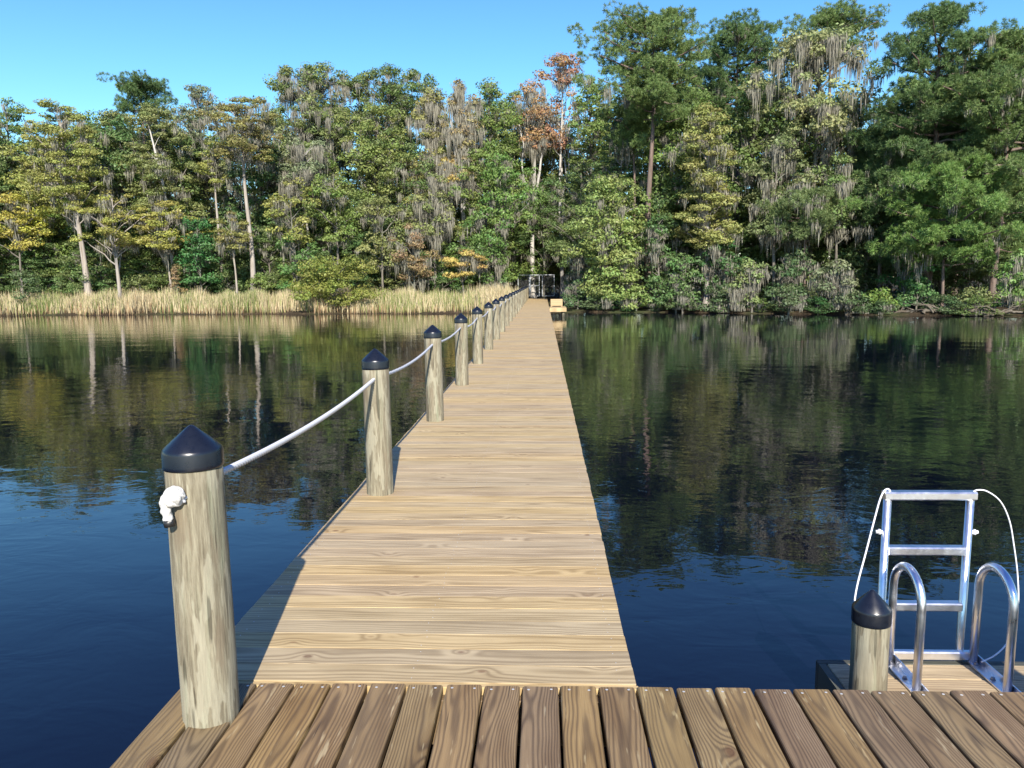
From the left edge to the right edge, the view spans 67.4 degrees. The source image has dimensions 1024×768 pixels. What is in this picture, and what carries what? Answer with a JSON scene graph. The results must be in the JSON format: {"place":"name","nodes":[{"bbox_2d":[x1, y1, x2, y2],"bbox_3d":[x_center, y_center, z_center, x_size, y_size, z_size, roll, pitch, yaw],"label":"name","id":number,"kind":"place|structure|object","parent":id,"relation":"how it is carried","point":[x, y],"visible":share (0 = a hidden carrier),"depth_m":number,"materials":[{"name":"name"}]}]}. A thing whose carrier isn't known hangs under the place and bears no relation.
{"place":"outdoors","nodes":[
{"label":"outdoors","id":0,"kind":"place"},
{"bbox_2d":[0,312,1023,767],"bbox_3d":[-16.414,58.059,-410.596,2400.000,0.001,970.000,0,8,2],"label":"water","id":1,"kind":"structure","parent":0,"point":[742,470],"depth_m":8.54,"materials":[{"name":"blue liquid"}]},
{"bbox_2d":[0,281,525,315],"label":"reeds","id":2,"kind":"object","parent":1,"relation":"on","point":[407,299],"visible":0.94,"depth_m":52.79,"materials":[{"name":"beige plant"}]},
{"bbox_2d":[110,683,1023,767],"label":"dock","id":3,"kind":"object","parent":1,"relation":"in","point":[279,725],"visible":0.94,"depth_m":2.76,"materials":[{"name":"brown wood"}]},
{"bbox_2d":[161,425,239,728],"bbox_3d":[-1.119,1.978,2.986,0.219,3.699,0.212,0,8,2],"label":"rail post","id":4,"kind":"object","parent":3,"relation":"on","point":[192,458],"visible":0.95,"depth_m":2.74,"materials":[{"name":"beige wood"}]},
{"bbox_2d":[848,589,891,693],"bbox_3d":[1.627,2.177,3.595,0.177,2.544,0.167,0,8,2],"label":"mooring post","id":5,"kind":"object","parent":1,"relation":"in","point":[871,614],"visible":0.7,"depth_m":3.40,"materials":[{"name":"beige wood"}]},
{"bbox_2d":[815,660,1023,695],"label":"swim platform","id":6,"kind":"structure","parent":1,"relation":"on","point":[941,676],"depth_m":3.69,"materials":[{"name":"brown wood"}]},
{"bbox_2d":[854,488,1020,691],"bbox_3d":[2.052,1.380,3.518,0.909,1.678,0.756,0,8,2],"label":"boarding ladder","id":7,"kind":"object","parent":6,"relation":"on","point":[921,605],"visible":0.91,"depth_m":3.73,"materials":[{"name":"metal"}]},
{"bbox_2d":[0,0,1023,258],"label":"sky","id":8,"kind":"structure","parent":0,"point":[55,50],"materials":[{"name":"blue"}]},
{"bbox_2d":[1,279,1023,316],"bbox_3d":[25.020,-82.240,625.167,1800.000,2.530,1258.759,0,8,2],"label":"ground","id":9,"kind":"structure","parent":0,"point":[646,310],"depth_m":49.81,"materials":[{"name":"soil"}]},
{"bbox_2d":[0,97,38,250],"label":"broadleaf tree","id":10,"kind":"object","parent":9,"relation":"on","point":[6,114],"visible":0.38,"depth_m":63.25,"materials":[{"name":"green plant"}]},
{"bbox_2d":[7,270,47,304],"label":"bush","id":11,"kind":"object","parent":9,"relation":"on","point":[32,280],"visible":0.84,"depth_m":55.44,"materials":[{"name":"green plant"}]},
{"bbox_2d":[0,190,57,292],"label":"broadleaf tree","id":12,"kind":"object","parent":9,"relation":"on","point":[17,230],"visible":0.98,"depth_m":58.10,"materials":[{"name":"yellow plant"}]},
{"bbox_2d":[0,123,73,264],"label":"broadleaf tree","id":13,"kind":"object","parent":9,"relation":"on","point":[25,148],"visible":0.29,"depth_m":59.53,"materials":[{"name":"green plant"}]},
{"bbox_2d":[14,222,88,298],"bbox_3d":[-36.825,-9.409,61.409,4.744,7.178,4.941,2,8,21],"label":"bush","id":14,"kind":"object","parent":9,"relation":"on","point":[46,271],"visible":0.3,"depth_m":60.61,"materials":[{"name":"green plant"}]},
{"bbox_2d":[16,98,121,296],"bbox_3d":[-32.035,-12.813,56.392,8.264,15.436,6.676,3,8,23],"label":"cypress tree","id":15,"kind":"object","parent":9,"relation":"on","point":[74,188],"visible":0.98,"depth_m":55.35,"materials":[{"name":"green plant"}]},
{"bbox_2d":[48,240,106,297],"bbox_3d":[-33.891,-8.526,60.200,4.416,5.485,4.599,-5,9,-30],"label":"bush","id":16,"kind":"object","parent":9,"relation":"on","point":[63,276],"visible":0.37,"depth_m":59.40,"materials":[{"name":"green plant"}]},
{"bbox_2d":[23,127,142,287],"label":"broadleaf tree","id":17,"kind":"object","parent":9,"relation":"on","point":[56,250],"visible":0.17,"depth_m":60.72,"materials":[{"name":"green plant"}]},
{"bbox_2d":[69,253,130,293],"bbox_3d":[-31.869,-7.995,59.924,4.599,4.466,4.416,-1,8,-4],"label":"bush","id":18,"kind":"object","parent":9,"relation":"on","point":[104,281],"visible":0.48,"depth_m":59.16,"materials":[{"name":"green plant"}]},
{"bbox_2d":[62,189,162,311],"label":"cypress tree","id":19,"kind":"object","parent":9,"relation":"on","point":[112,244],"visible":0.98,"depth_m":55.44,"materials":[{"name":"green plant"}]},
{"bbox_2d":[67,115,176,285],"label":"broadleaf tree","id":20,"kind":"object","parent":9,"relation":"on","point":[122,134],"visible":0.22,"depth_m":60.85,"materials":[{"name":"green plant"}]},
{"bbox_2d":[96,69,178,258],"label":"pine tree","id":21,"kind":"object","parent":9,"relation":"on","point":[138,87],"visible":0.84,"depth_m":65.63,"materials":[{"name":"green plant"}]},
{"bbox_2d":[103,103,209,288],"bbox_3d":[-27.069,-13.639,59.994,8.458,15.894,6.285,5,9,34],"label":"cypress tree","id":22,"kind":"object","parent":9,"relation":"on","point":[148,115],"visible":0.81,"depth_m":58.55,"materials":[{"name":"green plant"}]},
{"bbox_2d":[136,229,193,292],"bbox_3d":[-26.563,-8.996,59.666,4.599,6.647,4.416,-8,11,-44],"label":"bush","id":23,"kind":"object","parent":9,"relation":"on","point":[159,275],"visible":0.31,"depth_m":58.90,"materials":[{"name":"green plant"}]},
{"bbox_2d":[111,121,226,287],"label":"broadleaf tree","id":24,"kind":"object","parent":9,"relation":"on","point":[195,197],"visible":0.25,"depth_m":59.87,"materials":[{"name":"green plant"}]},
{"bbox_2d":[125,200,213,290],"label":"cypress tree","id":25,"kind":"object","parent":9,"relation":"on","point":[165,246],"visible":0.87,"depth_m":56.82,"materials":[{"name":"green plant"}]},
{"bbox_2d":[160,84,233,285],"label":"broadleaf tree","id":26,"kind":"object","parent":9,"relation":"on","point":[194,95],"visible":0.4,"depth_m":62.39,"materials":[{"name":"green plant"}]},
{"bbox_2d":[173,216,224,294],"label":"broadleaf tree","id":27,"kind":"object","parent":9,"relation":"on","point":[196,256],"visible":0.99,"depth_m":56.82,"materials":[{"name":"green plant"}]},
{"bbox_2d":[177,137,232,294],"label":"cypress tree","id":28,"kind":"object","parent":9,"relation":"on","point":[219,191],"visible":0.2,"depth_m":63.23,"materials":[{"name":"green plant"}]},
{"bbox_2d":[192,140,232,293],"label":"cypress tree","id":29,"kind":"object","parent":9,"relation":"on","point":[212,160],"visible":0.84,"depth_m":58.50,"materials":[{"name":"green plant"}]},
{"bbox_2d":[207,210,253,293],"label":"cypress tree","id":30,"kind":"object","parent":9,"relation":"on","point":[233,235],"visible":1,"depth_m":55.67,"materials":[{"name":"green plant"}]},
{"bbox_2d":[202,227,260,296],"bbox_3d":[-22.017,-8.958,59.734,4.416,6.375,4.599,4,9,28],"label":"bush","id":31,"kind":"object","parent":9,"relation":"on","point":[226,274],"visible":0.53,"depth_m":59.23,"materials":[{"name":"green plant"}]},
{"bbox_2d":[189,95,284,291],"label":"cypress tree","id":32,"kind":"object","parent":9,"relation":"on","point":[244,128],"visible":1,"depth_m":55.52,"materials":[{"name":"green plant"}]},
{"bbox_2d":[206,125,317,278],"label":"broadleaf tree","id":33,"kind":"object","parent":9,"relation":"on","point":[259,178],"visible":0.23,"depth_m":60.74,"materials":[{"name":"green plant"}]},
{"bbox_2d":[235,225,297,295],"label":"tree","id":34,"kind":"object","parent":9,"relation":"on","point":[266,242],"visible":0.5,"depth_m":59.34,"materials":[{"name":"green plant"}]},
{"bbox_2d":[248,108,301,251],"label":"broadleaf tree","id":35,"kind":"object","parent":9,"relation":"on","point":[267,186],"visible":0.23,"depth_m":61.51,"materials":[{"name":"green plant"}]},
{"bbox_2d":[260,177,322,296],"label":"broadleaf tree","id":36,"kind":"object","parent":9,"relation":"on","point":[295,231],"visible":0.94,"depth_m":56.73,"materials":[{"name":"green plant"}]},
{"bbox_2d":[273,234,325,292],"bbox_3d":[-15.603,-8.113,56.558,4.126,5.723,3.334,0,8,2],"label":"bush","id":37,"kind":"object","parent":9,"relation":"on","point":[303,255],"visible":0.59,"depth_m":56.34,"materials":[{"name":"green plant"}]},
{"bbox_2d":[271,131,332,262],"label":"broadleaf tree","id":38,"kind":"object","parent":9,"relation":"on","point":[305,169],"visible":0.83,"depth_m":58.52,"materials":[{"name":"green plant"}]},
{"bbox_2d":[247,60,368,202],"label":"oak tree","id":39,"kind":"object","parent":9,"relation":"on","point":[319,121],"visible":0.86,"depth_m":66.21,"materials":[{"name":"green plant"}]},
{"bbox_2d":[301,173,366,280],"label":"broadleaf tree","id":40,"kind":"object","parent":9,"relation":"on","point":[341,227],"visible":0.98,"depth_m":57.78,"materials":[{"name":"green plant"}]},
{"bbox_2d":[286,253,394,311],"bbox_3d":[-11.750,-6.590,51.325,7.495,4.187,5.048,0,8,2],"label":"bush","id":41,"kind":"object","parent":9,"relation":"on","point":[333,283],"visible":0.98,"depth_m":50.55,"materials":[{"name":"green plant"}]},
{"bbox_2d":[331,102,414,273],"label":"broadleaf tree","id":42,"kind":"object","parent":9,"relation":"on","point":[366,127],"visible":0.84,"depth_m":59.26,"materials":[{"name":"green plant"}]},
{"bbox_2d":[354,193,412,286],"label":"broadleaf tree","id":43,"kind":"object","parent":9,"relation":"on","point":[369,210],"visible":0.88,"depth_m":56.09,"materials":[{"name":"green plant"}]},
{"bbox_2d":[329,63,447,229],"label":"oak tree","id":44,"kind":"object","parent":9,"relation":"on","point":[391,90],"visible":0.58,"depth_m":68.16,"materials":[{"name":"green plant"}]},
{"bbox_2d":[345,128,443,284],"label":"broadleaf tree","id":45,"kind":"object","parent":9,"relation":"on","point":[388,221],"visible":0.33,"depth_m":59.46,"materials":[{"name":"green plant"}]},
{"bbox_2d":[388,222,440,292],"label":"broadleaf tree","id":46,"kind":"object","parent":9,"relation":"on","point":[416,245],"visible":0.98,"depth_m":54.97,"materials":[{"name":"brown plant"}]},
{"bbox_2d":[398,84,460,260],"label":"broadleaf tree","id":47,"kind":"object","parent":9,"relation":"on","point":[430,118],"visible":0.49,"depth_m":59.59,"materials":[{"name":"grey plant"}]},
{"bbox_2d":[404,172,465,290],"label":"broadleaf tree","id":48,"kind":"object","parent":9,"relation":"on","point":[438,210],"visible":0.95,"depth_m":56.56,"materials":[{"name":"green plant"}]},
{"bbox_2d":[235,298,637,696],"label":"boardwalk","id":49,"kind":"structure","parent":9,"relation":"on","point":[470,550],"depth_m":4.36,"materials":[{"name":"brown wood"}]},
{"bbox_2d":[361,349,393,495],"bbox_3d":[-1.000,1.567,6.007,0.224,3.700,0.220,0,8,2],"label":"rail post","id":50,"kind":"object","parent":49,"relation":"attached to","point":[377,426],"visible":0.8,"depth_m":5.76,"materials":[{"name":"beige wood"}]},
{"bbox_2d":[159,295,515,527],"bbox_3d":[0.102,-3.901,34.404,0.086,0.144,64.207,0,8,2],"label":"rope","id":51,"kind":"object","parent":50,"relation":"attached to","point":[173,496],"visible":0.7,"depth_m":3.32,"materials":[{"name":"white fabric"}]},
{"bbox_2d":[424,325,443,421],"bbox_3d":[-0.884,1.156,9.022,0.224,3.700,0.226,0,8,2],"label":"rail post","id":52,"kind":"object","parent":49,"relation":"attached to","point":[434,382],"visible":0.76,"depth_m":8.78,"materials":[{"name":"beige wood"}]},
{"bbox_2d":[454,313,468,385],"bbox_3d":[-0.768,0.744,12.045,0.209,3.699,0.211,0,8,2],"label":"rail post","id":53,"kind":"object","parent":49,"relation":"attached to","point":[461,354],"visible":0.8,"depth_m":11.80,"materials":[{"name":"beige wood"}]},
{"bbox_2d":[472,306,482,363],"bbox_3d":[-0.649,0.333,15.067,0.223,3.700,0.217,0,8,2],"label":"rail post","id":54,"kind":"object","parent":49,"relation":"attached to","point":[477,332],"visible":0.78,"depth_m":14.81,"materials":[{"name":"beige wood"}]},
{"bbox_2d":[417,245,467,293],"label":"broadleaf tree","id":55,"kind":"object","parent":9,"relation":"on","point":[441,280],"visible":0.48,"depth_m":58.16,"materials":[{"name":"green plant"}]},
{"bbox_2d":[435,157,462,292],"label":"broadleaf tree","id":56,"kind":"object","parent":9,"relation":"on","point":[447,168],"visible":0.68,"depth_m":57.75,"materials":[{"name":"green plant"}]},
{"bbox_2d":[440,78,486,279],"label":"broadleaf tree","id":57,"kind":"object","parent":9,"relation":"on","point":[463,136],"visible":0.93,"depth_m":58.05,"materials":[{"name":"grey plant"}]},
{"bbox_2d":[439,248,487,295],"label":"broadleaf tree","id":58,"kind":"object","parent":9,"relation":"on","point":[463,271],"visible":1,"depth_m":52.78,"materials":[{"name":"yellow plant"}]},
{"bbox_2d":[446,209,514,284],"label":"broadleaf tree","id":59,"kind":"object","parent":9,"relation":"on","point":[482,246],"visible":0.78,"depth_m":55.50,"materials":[{"name":"green plant"}]},
{"bbox_2d":[447,140,534,291],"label":"broadleaf tree","id":60,"kind":"object","parent":9,"relation":"on","point":[471,206],"visible":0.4,"depth_m":58.37,"materials":[{"name":"green plant"}]},
{"bbox_2d":[477,237,512,290],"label":"broadleaf tree","id":61,"kind":"object","parent":9,"relation":"on","point":[497,264],"visible":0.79,"depth_m":56.44,"materials":[{"name":"green plant"}]},
{"bbox_2d":[466,77,525,285],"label":"broadleaf tree","id":62,"kind":"object","parent":9,"relation":"on","point":[489,90],"visible":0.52,"depth_m":65.20,"materials":[{"name":"green plant"}]},
{"bbox_2d":[475,149,547,289],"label":"broadleaf tree","id":63,"kind":"object","parent":9,"relation":"on","point":[507,201],"visible":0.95,"depth_m":56.34,"materials":[{"name":"green plant"}]},
{"bbox_2d":[480,136,554,289],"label":"broadleaf tree","id":64,"kind":"object","parent":9,"relation":"on","point":[519,251],"visible":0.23,"depth_m":68.21,"materials":[{"name":"green plant"}]},
{"bbox_2d":[512,79,558,297],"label":"maple tree","id":65,"kind":"object","parent":9,"relation":"on","point":[535,140],"visible":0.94,"depth_m":66.27,"materials":[{"name":"brown plant"}]},
{"bbox_2d":[501,175,573,297],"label":"oak tree","id":66,"kind":"object","parent":9,"relation":"on","point":[543,253],"visible":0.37,"depth_m":67.16,"materials":[{"name":"green plant"}]},
{"bbox_2d":[516,144,593,292],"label":"broadleaf tree","id":67,"kind":"object","parent":9,"relation":"on","point":[554,154],"visible":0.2,"depth_m":69.65,"materials":[{"name":"green plant"}]},
{"bbox_2d":[523,51,594,298],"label":"maple tree","id":68,"kind":"object","parent":9,"relation":"on","point":[560,134],"visible":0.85,"depth_m":66.32,"materials":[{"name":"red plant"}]},
{"bbox_2d":[535,162,615,303],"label":"broadleaf tree","id":69,"kind":"object","parent":9,"relation":"on","point":[570,210],"visible":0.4,"depth_m":57.27,"materials":[{"name":"green plant"}]},
{"bbox_2d":[563,244,593,307],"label":"broadleaf tree","id":70,"kind":"object","parent":9,"relation":"on","point":[578,273],"visible":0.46,"depth_m":52.85,"materials":[{"name":"green plant"}]},
{"bbox_2d":[563,82,615,299],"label":"broadleaf tree","id":71,"kind":"object","parent":9,"relation":"on","point":[595,128],"visible":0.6,"depth_m":62.72,"materials":[{"name":"green plant"}]},
{"bbox_2d":[554,172,657,309],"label":"broadleaf tree","id":72,"kind":"object","parent":9,"relation":"on","point":[602,280],"visible":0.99,"depth_m":48.56,"materials":[{"name":"green plant"}]},
{"bbox_2d":[580,119,655,302],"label":"cypress tree","id":73,"kind":"object","parent":9,"relation":"on","point":[618,169],"visible":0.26,"depth_m":54.53,"materials":[{"name":"green plant"}]},
{"bbox_2d":[594,100,662,287],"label":"pine tree","id":74,"kind":"object","parent":9,"relation":"on","point":[632,130],"visible":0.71,"depth_m":51.91,"materials":[{"name":"green plant"}]},
{"bbox_2d":[566,0,711,307],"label":"pine tree","id":75,"kind":"object","parent":9,"relation":"on","point":[639,69],"visible":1,"depth_m":48.53,"materials":[{"name":"green plant"}]},
{"bbox_2d":[635,194,684,308],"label":"broadleaf tree","id":76,"kind":"object","parent":9,"relation":"on","point":[654,232],"visible":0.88,"depth_m":48.00,"materials":[{"name":"green plant"}]},
{"bbox_2d":[603,81,742,304],"bbox_3d":[10.906,-13.742,54.754,8.921,16.776,10.207,5,10,35],"label":"broadleaf tree","id":77,"kind":"object","parent":9,"relation":"on","point":[656,190],"visible":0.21,"depth_m":52.44,"materials":[{"name":"green plant"}]},
{"bbox_2d":[663,253,706,312],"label":"broadleaf tree","id":78,"kind":"object","parent":9,"relation":"on","point":[684,263],"visible":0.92,"depth_m":46.88,"materials":[{"name":"green plant"}]},
{"bbox_2d":[637,88,748,304],"bbox_3d":[12.827,-12.790,53.835,8.388,15.020,9.597,-1,8,-6],"label":"broadleaf tree","id":79,"kind":"object","parent":9,"relation":"on","point":[668,157],"visible":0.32,"depth_m":51.99,"materials":[{"name":"green plant"}]},
{"bbox_2d":[669,102,745,307],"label":"cypress tree","id":80,"kind":"object","parent":9,"relation":"on","point":[707,178],"visible":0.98,"depth_m":47.01,"materials":[{"name":"green plant"}]},
{"bbox_2d":[692,239,746,293],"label":"broadleaf tree","id":81,"kind":"object","parent":9,"relation":"on","point":[725,266],"visible":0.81,"depth_m":47.41,"materials":[{"name":"green plant"}]},
{"bbox_2d":[683,7,795,280],"bbox_3d":[16.923,-16.562,57.760,9.010,21.258,11.020,0,8,2],"label":"pine tree","id":82,"kind":"object","parent":9,"relation":"on","point":[744,38],"visible":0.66,"depth_m":55.28,"materials":[{"name":"green plant"}]},
{"bbox_2d":[721,257,771,312],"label":"broadleaf tree","id":83,"kind":"object","parent":9,"relation":"on","point":[751,274],"visible":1,"depth_m":44.95,"materials":[{"name":"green plant"}]},
{"bbox_2d":[675,77,842,306],"bbox_3d":[15.584,-12.500,51.054,9.824,15.375,8.586,-3,8,-19],"label":"broadleaf tree","id":84,"kind":"object","parent":9,"relation":"on","point":[751,141],"visible":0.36,"depth_m":49.18,"materials":[{"name":"green plant"}]},
{"bbox_2d":[745,115,808,305],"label":"cypress tree","id":85,"kind":"object","parent":9,"relation":"on","point":[802,172],"visible":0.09,"depth_m":49.64,"materials":[{"name":"green plant"}]},
{"bbox_2d":[739,131,823,308],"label":"broadleaf tree","id":86,"kind":"object","parent":9,"relation":"on","point":[775,149],"visible":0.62,"depth_m":46.50,"materials":[{"name":"green plant"}]},
{"bbox_2d":[764,283,813,313],"bbox_3d":[16.003,-4.800,44.413,2.646,2.128,4.608,4,9,32],"label":"bush","id":87,"kind":"object","parent":9,"relation":"on","point":[789,304],"visible":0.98,"depth_m":44.00,"materials":[{"name":"green plant"}]},
{"bbox_2d":[763,248,825,301],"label":"broadleaf tree","id":88,"kind":"object","parent":9,"relation":"on","point":[797,270],"visible":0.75,"depth_m":45.19,"materials":[{"name":"green plant"}]},
{"bbox_2d":[749,185,861,310],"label":"tree","id":89,"kind":"object","parent":9,"relation":"on","point":[812,202],"visible":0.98,"depth_m":44.52,"materials":[{"name":"green plant"}]},
{"bbox_2d":[768,186,856,299],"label":"broadleaf tree","id":90,"kind":"object","parent":9,"relation":"on","point":[822,265],"visible":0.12,"depth_m":48.42,"materials":[{"name":"green plant"}]},
{"bbox_2d":[737,22,891,305],"bbox_3d":[19.479,-13.470,48.726,8.315,17.591,8.386,5,10,38],"label":"broadleaf tree","id":91,"kind":"object","parent":9,"relation":"on","point":[809,58],"visible":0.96,"depth_m":46.83,"materials":[{"name":"green plant"}]},
{"bbox_2d":[779,98,872,304],"bbox_3d":[21.019,-11.883,51.309,7.091,13.703,7.827,5,9,33],"label":"broadleaf tree","id":92,"kind":"object","parent":9,"relation":"on","point":[857,125],"visible":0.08,"depth_m":49.55,"materials":[{"name":"green plant"}]},
{"bbox_2d":[807,258,861,311],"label":"broadleaf tree","id":93,"kind":"object","parent":9,"relation":"on","point":[838,273],"visible":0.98,"depth_m":43.20,"materials":[{"name":"green plant"}]},
{"bbox_2d":[783,0,891,297],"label":"pine tree","id":94,"kind":"object","parent":9,"relation":"on","point":[830,17],"visible":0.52,"depth_m":55.20,"materials":[{"name":"green plant"}]},
{"bbox_2d":[803,151,879,309],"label":"broadleaf tree","id":95,"kind":"object","parent":9,"relation":"on","point":[839,180],"visible":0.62,"depth_m":45.24,"materials":[{"name":"green plant"}]},
{"bbox_2d":[805,187,887,305],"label":"broadleaf tree","id":96,"kind":"object","parent":9,"relation":"on","point":[850,251],"visible":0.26,"depth_m":47.87,"materials":[{"name":"green plant"}]},
{"bbox_2d":[828,117,932,297],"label":"pine tree","id":97,"kind":"object","parent":9,"relation":"on","point":[879,135],"visible":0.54,"depth_m":45.59,"materials":[{"name":"green plant"}]},
{"bbox_2d":[875,248,947,309],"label":"broadleaf tree","id":98,"kind":"object","parent":9,"relation":"on","point":[912,280],"visible":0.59,"depth_m":43.62,"materials":[{"name":"green plant"}]},
{"bbox_2d":[839,152,1023,306],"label":"pine tree","id":99,"kind":"object","parent":9,"relation":"on","point":[951,179],"visible":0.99,"depth_m":40.42,"materials":[{"name":"green plant"}]},
{"bbox_2d":[842,0,1023,308],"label":"pine tree","id":100,"kind":"object","parent":9,"relation":"on","point":[944,18],"visible":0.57,"depth_m":42.38,"materials":[{"name":"green plant"}]},
{"bbox_2d":[896,22,1023,310],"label":"pine tree","id":101,"kind":"object","parent":9,"relation":"on","point":[1009,42],"visible":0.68,"depth_m":40.05,"materials":[{"name":"green plant"}]},
{"bbox_2d":[899,49,1023,304],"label":"broadleaf tree","id":102,"kind":"object","parent":9,"relation":"on","point":[1003,260],"visible":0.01,"depth_m":44.82,"materials":[{"name":"green plant"}]},
{"bbox_2d":[988,248,1023,313],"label":"bush","id":103,"kind":"object","parent":9,"relation":"on","point":[1013,264],"visible":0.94,"depth_m":39.67,"materials":[{"name":"green plant"}]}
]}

